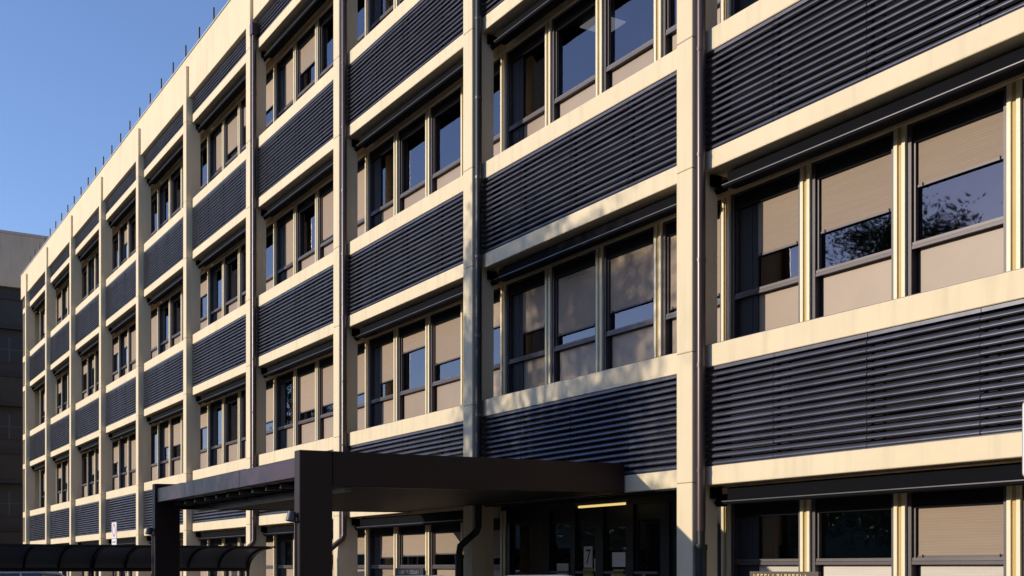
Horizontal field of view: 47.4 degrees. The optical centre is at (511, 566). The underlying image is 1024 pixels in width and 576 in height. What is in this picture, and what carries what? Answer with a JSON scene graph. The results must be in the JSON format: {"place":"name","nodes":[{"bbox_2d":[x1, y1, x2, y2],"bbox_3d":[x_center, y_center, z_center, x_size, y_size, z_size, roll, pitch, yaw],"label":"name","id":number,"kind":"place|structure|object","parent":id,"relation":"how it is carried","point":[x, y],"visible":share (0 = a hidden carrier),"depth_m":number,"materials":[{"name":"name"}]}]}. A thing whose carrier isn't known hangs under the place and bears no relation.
{"place":"outdoors","nodes":[
{"label":"outdoors","id":0,"kind":"place"},
{"bbox_2d":[0,230,48,543],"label":"distant building","id":1,"kind":"structure","parent":0,"point":[17,249],"depth_m":62.13,"materials":[{"name":"grey"}]},
{"bbox_2d":[0,336,21,363],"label":"window","id":2,"kind":"structure","parent":1,"relation":"in","point":[10,347],"depth_m":62.18,"materials":[{"name":"grey glass"}]},
{"bbox_2d":[0,413,21,439],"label":"window","id":3,"kind":"structure","parent":1,"relation":"in","point":[10,424],"depth_m":62.21,"materials":[{"name":"grey glass"}]},
{"bbox_2d":[0,491,21,515],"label":"window","id":4,"kind":"structure","parent":1,"relation":"in","point":[10,501],"depth_m":62.19,"materials":[{"name":"grey glass"}]},
{"bbox_2d":[0,0,227,235],"label":"sky","id":5,"kind":"structure","parent":0,"point":[74,74],"materials":[{"name":"blue"}]},
{"bbox_2d":[411,575,569,575],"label":"parked car","id":6,"kind":"object","parent":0,"point":[507,575],"visible":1,"depth_m":10.04,"materials":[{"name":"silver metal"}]},
{"bbox_2d":[20,0,1023,575],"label":"office building","id":7,"kind":"structure","parent":0,"point":[734,286],"depth_m":16.81,"materials":[{"name":"beige paint"}]},
{"bbox_2d":[87,257,93,296],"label":"window","id":8,"kind":"structure","parent":7,"relation":"in","point":[90,289],"depth_m":45.12,"materials":[{"name":"glass"}]},
{"bbox_2d":[94,252,98,290],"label":"window","id":9,"kind":"structure","parent":7,"relation":"in","point":[96,257],"depth_m":44.04,"materials":[{"name":"grey metal"}]},
{"bbox_2d":[94,350,98,392],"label":"window","id":10,"kind":"structure","parent":7,"relation":"in","point":[96,354],"depth_m":44.04,"materials":[{"name":"grey metal"}]},
{"bbox_2d":[94,448,98,494],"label":"window","id":11,"kind":"structure","parent":7,"relation":"in","point":[96,451],"depth_m":44.03,"materials":[{"name":"grey metal"}]},
{"bbox_2d":[112,232,117,273],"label":"window","id":12,"kind":"structure","parent":7,"relation":"in","point":[115,237],"depth_m":41.78,"materials":[{"name":"grey metal"}]},
{"bbox_2d":[112,336,117,381],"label":"window","id":13,"kind":"structure","parent":7,"relation":"in","point":[114,341],"depth_m":41.68,"materials":[{"name":"fabric"}]},
{"bbox_2d":[112,440,117,489],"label":"window","id":14,"kind":"structure","parent":7,"relation":"in","point":[114,444],"depth_m":41.67,"materials":[{"name":"grey metal"}]},
{"bbox_2d":[118,222,126,267],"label":"window","id":15,"kind":"structure","parent":7,"relation":"in","point":[122,232],"depth_m":40.67,"materials":[{"name":"grey metal"}]},
{"bbox_2d":[118,329,126,378],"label":"window","id":16,"kind":"structure","parent":7,"relation":"in","point":[122,338],"depth_m":40.67,"materials":[{"name":"grey metal"}]},
{"bbox_2d":[118,437,126,488],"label":"window","id":17,"kind":"structure","parent":7,"relation":"in","point":[122,443],"depth_m":40.67,"materials":[{"name":"grey metal"}]},
{"bbox_2d":[127,213,135,259],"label":"window","id":18,"kind":"structure","parent":7,"relation":"in","point":[130,221],"depth_m":39.57,"materials":[{"name":"grey metal"}]},
{"bbox_2d":[127,323,135,372],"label":"window","id":19,"kind":"structure","parent":7,"relation":"in","point":[131,331],"depth_m":39.56,"materials":[{"name":"beige fabric"}]},
{"bbox_2d":[127,433,135,486],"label":"window","id":20,"kind":"structure","parent":7,"relation":"in","point":[131,439],"depth_m":39.56,"materials":[{"name":"grey metal"}]},
{"bbox_2d":[151,190,156,236],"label":"window","id":21,"kind":"structure","parent":7,"relation":"in","point":[154,196],"depth_m":37.06,"materials":[{"name":"grey metal"}]},
{"bbox_2d":[151,308,156,358],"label":"window","id":22,"kind":"structure","parent":7,"relation":"in","point":[154,312],"depth_m":36.98,"materials":[{"name":"fabric"}]},
{"bbox_2d":[151,425,156,480],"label":"window","id":23,"kind":"structure","parent":7,"relation":"in","point":[154,428],"depth_m":37.07,"materials":[{"name":"grey metal"}]},
{"bbox_2d":[157,178,168,231],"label":"window","id":24,"kind":"structure","parent":7,"relation":"in","point":[161,191],"depth_m":36.18,"materials":[{"name":"grey metal"}]},
{"bbox_2d":[157,299,168,355],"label":"window","id":25,"kind":"structure","parent":7,"relation":"in","point":[162,344],"depth_m":36.18,"materials":[{"name":"grey metal"}]},
{"bbox_2d":[157,420,168,478],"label":"window","id":26,"kind":"structure","parent":7,"relation":"in","point":[162,428],"depth_m":36.14,"materials":[{"name":"grey metal"}]},
{"bbox_2d":[169,165,180,219],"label":"window","id":27,"kind":"structure","parent":7,"relation":"in","point":[177,172],"depth_m":35.10,"materials":[{"name":"grey metal"}]},
{"bbox_2d":[169,290,180,347],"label":"window","id":28,"kind":"structure","parent":7,"relation":"in","point":[174,339],"depth_m":35.10,"materials":[{"name":"grey metal"}]},
{"bbox_2d":[169,415,180,475],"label":"window","id":29,"kind":"structure","parent":7,"relation":"in","point":[174,423],"depth_m":35.00,"materials":[{"name":"grey metal"}]},
{"bbox_2d":[181,162,182,208],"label":"window","id":30,"kind":"structure","parent":7,"relation":"in","point":[182,162],"depth_m":34.07,"materials":[{"name":"grey metal"}]},
{"bbox_2d":[181,288,182,340],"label":"window","id":31,"kind":"structure","parent":7,"relation":"in","point":[182,288],"depth_m":34.03,"materials":[{"name":"grey metal"}]},
{"bbox_2d":[181,414,182,472],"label":"window","id":32,"kind":"structure","parent":7,"relation":"in","point":[181,414],"depth_m":34.07,"materials":[{"name":"grey metal"}]},
{"bbox_2d":[200,138,206,190],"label":"window","id":33,"kind":"structure","parent":7,"relation":"in","point":[203,145],"depth_m":32.38,"materials":[{"name":"grey metal"}]},
{"bbox_2d":[200,271,206,329],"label":"window","id":34,"kind":"structure","parent":7,"relation":"in","point":[203,278],"depth_m":32.49,"materials":[{"name":"grey metal"}]},
{"bbox_2d":[200,405,206,468],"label":"window","id":35,"kind":"structure","parent":7,"relation":"in","point":[203,410],"depth_m":32.49,"materials":[{"name":"grey metal"}]},
{"bbox_2d":[200,540,206,575],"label":"window","id":36,"kind":"structure","parent":7,"relation":"in","point":[203,542],"depth_m":32.47,"materials":[{"name":"grey metal"}]},
{"bbox_2d":[207,122,221,184],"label":"window","id":37,"kind":"structure","parent":7,"relation":"in","point":[214,139],"depth_m":31.61,"materials":[{"name":"grey metal"}]},
{"bbox_2d":[207,260,221,325],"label":"window","id":38,"kind":"structure","parent":7,"relation":"in","point":[214,313],"depth_m":31.72,"materials":[{"name":"grey metal"}]},
{"bbox_2d":[207,399,221,466],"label":"window","id":39,"kind":"structure","parent":7,"relation":"in","point":[214,451],"depth_m":31.72,"materials":[{"name":"grey metal"}]},
{"bbox_2d":[207,539,221,575],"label":"window","id":40,"kind":"structure","parent":7,"relation":"in","point":[211,542],"depth_m":31.60,"materials":[{"name":"grey metal"}]},
{"bbox_2d":[222,105,237,170],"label":"window","id":41,"kind":"structure","parent":7,"relation":"in","point":[229,124],"depth_m":30.48,"materials":[{"name":"beige fabric"}]},
{"bbox_2d":[222,249,237,316],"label":"window","id":42,"kind":"structure","parent":7,"relation":"in","point":[228,306],"depth_m":30.66,"materials":[{"name":"grey metal"}]},
{"bbox_2d":[222,392,237,462],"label":"window","id":43,"kind":"structure","parent":7,"relation":"in","point":[229,450],"depth_m":30.66,"materials":[{"name":"grey metal"}]},
{"bbox_2d":[222,538,237,575],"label":"window","id":44,"kind":"structure","parent":7,"relation":"in","point":[226,541],"depth_m":30.49,"materials":[{"name":"grey metal"}]},
{"bbox_2d":[238,96,245,155],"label":"window","id":45,"kind":"structure","parent":7,"relation":"in","point":[242,104],"depth_m":29.55,"materials":[{"name":"grey metal"}]},
{"bbox_2d":[238,243,245,307],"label":"window","id":46,"kind":"structure","parent":7,"relation":"in","point":[241,249],"depth_m":29.56,"materials":[{"name":"grey metal"}]},
{"bbox_2d":[238,389,245,459],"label":"window","id":47,"kind":"structure","parent":7,"relation":"in","point":[241,394],"depth_m":29.56,"materials":[{"name":"grey metal"}]},
{"bbox_2d":[238,537,245,575],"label":"window","id":48,"kind":"structure","parent":7,"relation":"in","point":[241,540],"depth_m":29.55,"materials":[{"name":"grey metal"}]},
{"bbox_2d":[266,68,272,128],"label":"window","id":49,"kind":"structure","parent":7,"relation":"in","point":[269,76],"depth_m":27.89,"materials":[{"name":"grey metal"}]},
{"bbox_2d":[266,223,272,290],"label":"window","id":50,"kind":"structure","parent":7,"relation":"in","point":[269,230],"depth_m":27.89,"materials":[{"name":"grey metal"}]},
{"bbox_2d":[266,378,272,452],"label":"window","id":51,"kind":"structure","parent":7,"relation":"in","point":[269,383],"depth_m":27.93,"materials":[{"name":"grey metal"}]},
{"bbox_2d":[266,535,272,575],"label":"window","id":52,"kind":"structure","parent":7,"relation":"in","point":[269,539],"depth_m":27.89,"materials":[{"name":"grey metal"}]},
{"bbox_2d":[273,47,292,122],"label":"window","id":53,"kind":"structure","parent":7,"relation":"in","point":[282,70],"depth_m":27.13,"materials":[{"name":"grey metal"}]},
{"bbox_2d":[273,209,292,286],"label":"window","id":54,"kind":"structure","parent":7,"relation":"in","point":[282,227],"depth_m":27.13,"materials":[{"name":"grey metal"}]},
{"bbox_2d":[273,370,292,450],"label":"window","id":55,"kind":"structure","parent":7,"relation":"in","point":[282,433],"depth_m":27.25,"materials":[{"name":"grey metal"}]},
{"bbox_2d":[273,534,292,575],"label":"window","id":56,"kind":"structure","parent":7,"relation":"in","point":[280,568],"depth_m":27.25,"materials":[{"name":"glass"}]},
{"bbox_2d":[293,24,314,103],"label":"window","id":57,"kind":"structure","parent":7,"relation":"in","point":[304,49],"depth_m":26.06,"materials":[{"name":"grey metal"}]},
{"bbox_2d":[293,193,314,274],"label":"window","id":58,"kind":"structure","parent":7,"relation":"in","point":[300,262],"depth_m":26.21,"materials":[{"name":"grey metal"}]},
{"bbox_2d":[293,362,314,445],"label":"window","id":59,"kind":"structure","parent":7,"relation":"in","point":[304,376],"depth_m":26.04,"materials":[{"name":"grey metal"}]},
{"bbox_2d":[315,354,332,440],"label":"window","id":60,"kind":"structure","parent":7,"relation":"in","point":[324,366],"depth_m":25.04,"materials":[{"name":"grey metal"}]},
{"bbox_2d":[315,5,333,82],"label":"window","id":61,"kind":"structure","parent":7,"relation":"in","point":[327,16],"depth_m":25.10,"materials":[{"name":"grey metal"}]},
{"bbox_2d":[315,180,333,261],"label":"window","id":62,"kind":"structure","parent":7,"relation":"in","point":[324,195],"depth_m":25.00,"materials":[{"name":"beige fabric"}]},
{"bbox_2d":[358,156,364,236],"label":"window","id":63,"kind":"structure","parent":7,"relation":"in","point":[361,163],"depth_m":23.35,"materials":[{"name":"grey metal"}]},
{"bbox_2d":[358,342,364,429],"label":"window","id":64,"kind":"structure","parent":7,"relation":"in","point":[361,347],"depth_m":23.35,"materials":[{"name":"beige fabric"}]},
{"bbox_2d":[358,529,364,575],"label":"window","id":65,"kind":"structure","parent":7,"relation":"in","point":[361,533],"depth_m":23.34,"materials":[{"name":"grey metal"}]},
{"bbox_2d":[365,136,392,232],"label":"window","id":66,"kind":"structure","parent":7,"relation":"in","point":[376,214],"depth_m":22.76,"materials":[{"name":"grey metal"}]},
{"bbox_2d":[365,330,392,427],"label":"window","id":67,"kind":"structure","parent":7,"relation":"in","point":[379,349],"depth_m":22.68,"materials":[{"name":"beige fabric"}]},
{"bbox_2d":[365,0,392,36],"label":"window","id":68,"kind":"structure","parent":7,"relation":"in","point":[373,8],"depth_m":22.86,"materials":[{"name":"grey metal"}]},
{"bbox_2d":[365,527,392,575],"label":"window","id":69,"kind":"structure","parent":7,"relation":"in","point":[377,548],"depth_m":22.67,"materials":[{"name":"grey metal"}]},
{"bbox_2d":[393,0,403,9],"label":"window","id":70,"kind":"structure","parent":7,"relation":"in","point":[396,3],"depth_m":21.80,"materials":[{"name":"grey metal"}]},
{"bbox_2d":[393,113,424,215],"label":"window","id":71,"kind":"structure","parent":7,"relation":"in","point":[402,200],"depth_m":21.75,"materials":[{"name":"grey metal"}]},
{"bbox_2d":[393,318,424,421],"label":"window","id":72,"kind":"structure","parent":7,"relation":"in","point":[410,337],"depth_m":21.65,"materials":[{"name":"beige fabric"}]},
{"bbox_2d":[393,525,424,575],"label":"window","id":73,"kind":"structure","parent":7,"relation":"in","point":[408,541],"depth_m":21.55,"materials":[{"name":"grey metal"}]},
{"bbox_2d":[425,86,460,196],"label":"window","id":74,"kind":"structure","parent":7,"relation":"in","point":[434,180],"depth_m":20.64,"materials":[{"name":"grey metal"}]},
{"bbox_2d":[425,303,460,413],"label":"window","id":75,"kind":"structure","parent":7,"relation":"in","point":[442,328],"depth_m":20.43,"materials":[{"name":"beige fabric"}]},
{"bbox_2d":[425,523,460,575],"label":"window","id":76,"kind":"structure","parent":7,"relation":"in","point":[440,539],"depth_m":20.46,"materials":[{"name":"grey metal"}]},
{"bbox_2d":[461,58,499,175],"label":"window","id":77,"kind":"structure","parent":7,"relation":"in","point":[497,63],"depth_m":18.90,"materials":[{"name":"grey metal"}]},
{"bbox_2d":[461,288,499,404],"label":"window","id":78,"kind":"structure","parent":7,"relation":"in","point":[497,291],"depth_m":18.85,"materials":[{"name":"beige fabric"}]},
{"bbox_2d":[461,517,499,575],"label":"window","id":79,"kind":"structure","parent":7,"relation":"in","point":[496,520],"depth_m":18.80,"materials":[{"name":"black glass"}]},
{"bbox_2d":[500,25,544,152],"bbox_3d":[0.206,-7.258,18.042,0.125,1.964,1.305,0,0,-31],"label":"window","id":80,"kind":"structure","parent":7,"relation":"in","point":[514,128],"depth_m":18.31,"materials":[{"name":"grey metal"}]},
{"bbox_2d":[500,270,544,394],"bbox_3d":[0.206,-3.583,18.042,0.125,1.964,1.305,0,0,-31],"label":"window","id":81,"kind":"structure","parent":7,"relation":"in","point":[522,301],"depth_m":18.18,"materials":[{"name":"grey glass"}]},
{"bbox_2d":[512,512,540,574],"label":"door","id":82,"kind":"structure","parent":7,"relation":"in","point":[526,527],"depth_m":18.03,"materials":[{"name":"black glass"}]},
{"bbox_2d":[550,509,569,574],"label":"door","id":83,"kind":"structure","parent":7,"relation":"in","point":[560,518],"depth_m":17.21,"materials":[{"name":"black glass"}]},
{"bbox_2d":[557,563,567,574],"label":"notice sheet","id":84,"kind":"object","parent":7,"relation":"attached to","point":[562,566],"visible":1,"depth_m":17.18,"materials":[{"name":"paper"}]},
{"bbox_2d":[545,0,595,125],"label":"window","id":85,"kind":"structure","parent":7,"relation":"in","point":[556,106],"depth_m":17.26,"materials":[{"name":"grey metal"}]},
{"bbox_2d":[545,249,595,383],"bbox_3d":[0.886,-3.583,16.930,0.125,1.964,1.305,0,0,-31],"label":"window","id":86,"kind":"structure","parent":7,"relation":"in","point":[570,285],"depth_m":17.02,"materials":[{"name":"grey metal"}]},
{"bbox_2d":[575,507,594,575],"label":"door","id":87,"kind":"structure","parent":7,"relation":"in","point":[585,516],"depth_m":16.69,"materials":[{"name":"black glass"}]},
{"bbox_2d":[584,546,591,567],"bbox_3d":[1.084,-0.140,16.623,0.007,0.300,0.210,0,0,-31],"label":"door number sign","id":88,"kind":"object","parent":7,"relation":"attached to","point":[587,557],"visible":1,"depth_m":16.61,"materials":[{"name":"plastic"}]},
{"bbox_2d":[575,499,631,507],"bbox_3d":[1.222,-0.852,15.723,0.060,0.076,1.220,0,0,-31],"label":"tube light","id":89,"kind":"object","parent":7,"relation":"attached to","point":[603,503],"visible":1,"depth_m":15.66,"materials":[{"name":"yellow"}]},
{"bbox_2d":[603,505,625,575],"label":"door","id":90,"kind":"structure","parent":7,"relation":"in","point":[615,516],"depth_m":16.07,"materials":[{"name":"black glass"}]},
{"bbox_2d":[612,552,625,566],"bbox_3d":[1.466,-0.100,16.001,0.005,0.200,0.300,0,0,-31],"label":"notice sheet","id":91,"kind":"object","parent":7,"relation":"attached to","point":[618,559],"visible":1,"depth_m":15.99,"materials":[{"name":"paper"}]},
{"bbox_2d":[596,226,653,371],"bbox_3d":[1.566,-3.583,15.817,0.125,1.964,1.305,0,0,-31],"label":"window","id":92,"kind":"structure","parent":7,"relation":"in","point":[625,266],"depth_m":15.90,"materials":[{"name":"grey metal"}]},
{"bbox_2d":[596,0,653,95],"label":"window","id":93,"kind":"structure","parent":7,"relation":"in","point":[608,75],"depth_m":16.19,"materials":[{"name":"grey metal"}]},
{"bbox_2d":[634,503,659,575],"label":"door","id":94,"kind":"structure","parent":7,"relation":"in","point":[647,515],"depth_m":15.45,"materials":[{"name":"black glass"}]},
{"bbox_2d":[654,200,720,357],"bbox_3d":[2.246,-3.583,14.704,0.125,1.964,1.305,0,0,-31],"label":"window","id":95,"kind":"structure","parent":7,"relation":"in","point":[665,233],"depth_m":15.09,"materials":[{"name":"grey metal"}]},
{"bbox_2d":[654,0,720,61],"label":"window","id":96,"kind":"structure","parent":7,"relation":"in","point":[665,36],"depth_m":15.11,"materials":[{"name":"grey metal"}]},
{"bbox_2d":[721,0,757,21],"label":"window","id":97,"kind":"structure","parent":7,"relation":"in","point":[729,8],"depth_m":13.99,"materials":[{"name":"grey metal"}]},
{"bbox_2d":[721,168,799,340],"bbox_3d":[2.925,-3.583,13.592,0.125,1.964,1.305,0,0,-31],"label":"window","id":98,"kind":"structure","parent":7,"relation":"in","point":[762,219],"depth_m":13.70,"materials":[{"name":"beige fabric"}]},
{"bbox_2d":[721,500,799,575],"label":"window","id":99,"kind":"structure","parent":7,"relation":"in","point":[740,537],"depth_m":13.82,"materials":[{"name":"grey metal"}]},
{"bbox_2d":[800,131,893,321],"bbox_3d":[3.605,-3.583,12.479,0.125,1.964,1.305,0,0,-31],"label":"window","id":100,"kind":"structure","parent":7,"relation":"in","point":[855,184],"depth_m":12.54,"materials":[{"name":"beige fabric"}]},
{"bbox_2d":[800,494,893,575],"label":"window","id":101,"kind":"structure","parent":7,"relation":"in","point":[811,510],"depth_m":12.64,"materials":[{"name":"grey metal"}]},
{"bbox_2d":[894,86,1005,298],"bbox_3d":[4.285,-3.583,11.366,0.125,1.964,1.305,0,0,-31],"label":"window","id":102,"kind":"structure","parent":7,"relation":"in","point":[969,135],"depth_m":11.44,"materials":[{"name":"beige fabric"}]},
{"bbox_2d":[894,486,1005,575],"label":"window","id":103,"kind":"structure","parent":7,"relation":"in","point":[935,532],"depth_m":11.39,"materials":[{"name":"grey metal"}]},
{"bbox_2d":[1006,79,1023,271],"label":"window","id":104,"kind":"structure","parent":7,"relation":"in","point":[1014,90],"depth_m":10.72,"materials":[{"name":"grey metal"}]},
{"bbox_2d":[1006,485,1023,575],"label":"window","id":105,"kind":"structure","parent":7,"relation":"in","point":[1014,494],"depth_m":10.72,"materials":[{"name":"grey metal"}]},
{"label":"pavement","id":106,"kind":"structure","parent":0,"visible":0},
{"bbox_2d":[112,522,116,575],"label":"parking sign","id":107,"kind":"object","parent":106,"relation":"on","point":[114,531],"visible":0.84,"depth_m":29.81,"materials":[{"name":"grey metal"}]},
{"bbox_2d":[0,544,275,575],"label":"bicycle shelter","id":108,"kind":"object","parent":106,"relation":"on","point":[91,559],"visible":0.89,"depth_m":22.45,"materials":[{"name":"black metal"}]},
{"bbox_2d":[396,568,425,575],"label":"notice board","id":109,"kind":"object","parent":106,"relation":"on","point":[408,571],"visible":1,"depth_m":17.66,"materials":[{"name":"grey"}]},
{"bbox_2d":[750,571,820,575],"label":"information board","id":110,"kind":"object","parent":106,"relation":"on","point":[770,573],"visible":1,"depth_m":9.56,"materials":[{"name":"brown"}]},
{"bbox_2d":[1022,402,1023,475],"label":"post sign","id":111,"kind":"object","parent":106,"relation":"on","point":[1023,438],"visible":1,"depth_m":7.01,"materials":[{"name":"grey"}]},
{"bbox_3d":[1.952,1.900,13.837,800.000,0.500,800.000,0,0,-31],"label":"ground","id":112,"kind":"structure","parent":0,"visible":0},
{"bbox_2d":[0,572,63,575],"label":"parked car","id":113,"kind":"object","parent":112,"relation":"on","point":[30,574],"visible":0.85,"depth_m":22.54,"materials":[{"name":"white paint"}]},
{"bbox_2d":[145,450,623,575],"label":"entrance canopy","id":114,"kind":"object","parent":112,"relation":"on","point":[310,491],"visible":0.99,"depth_m":14.18,"materials":[{"name":"black metal"}]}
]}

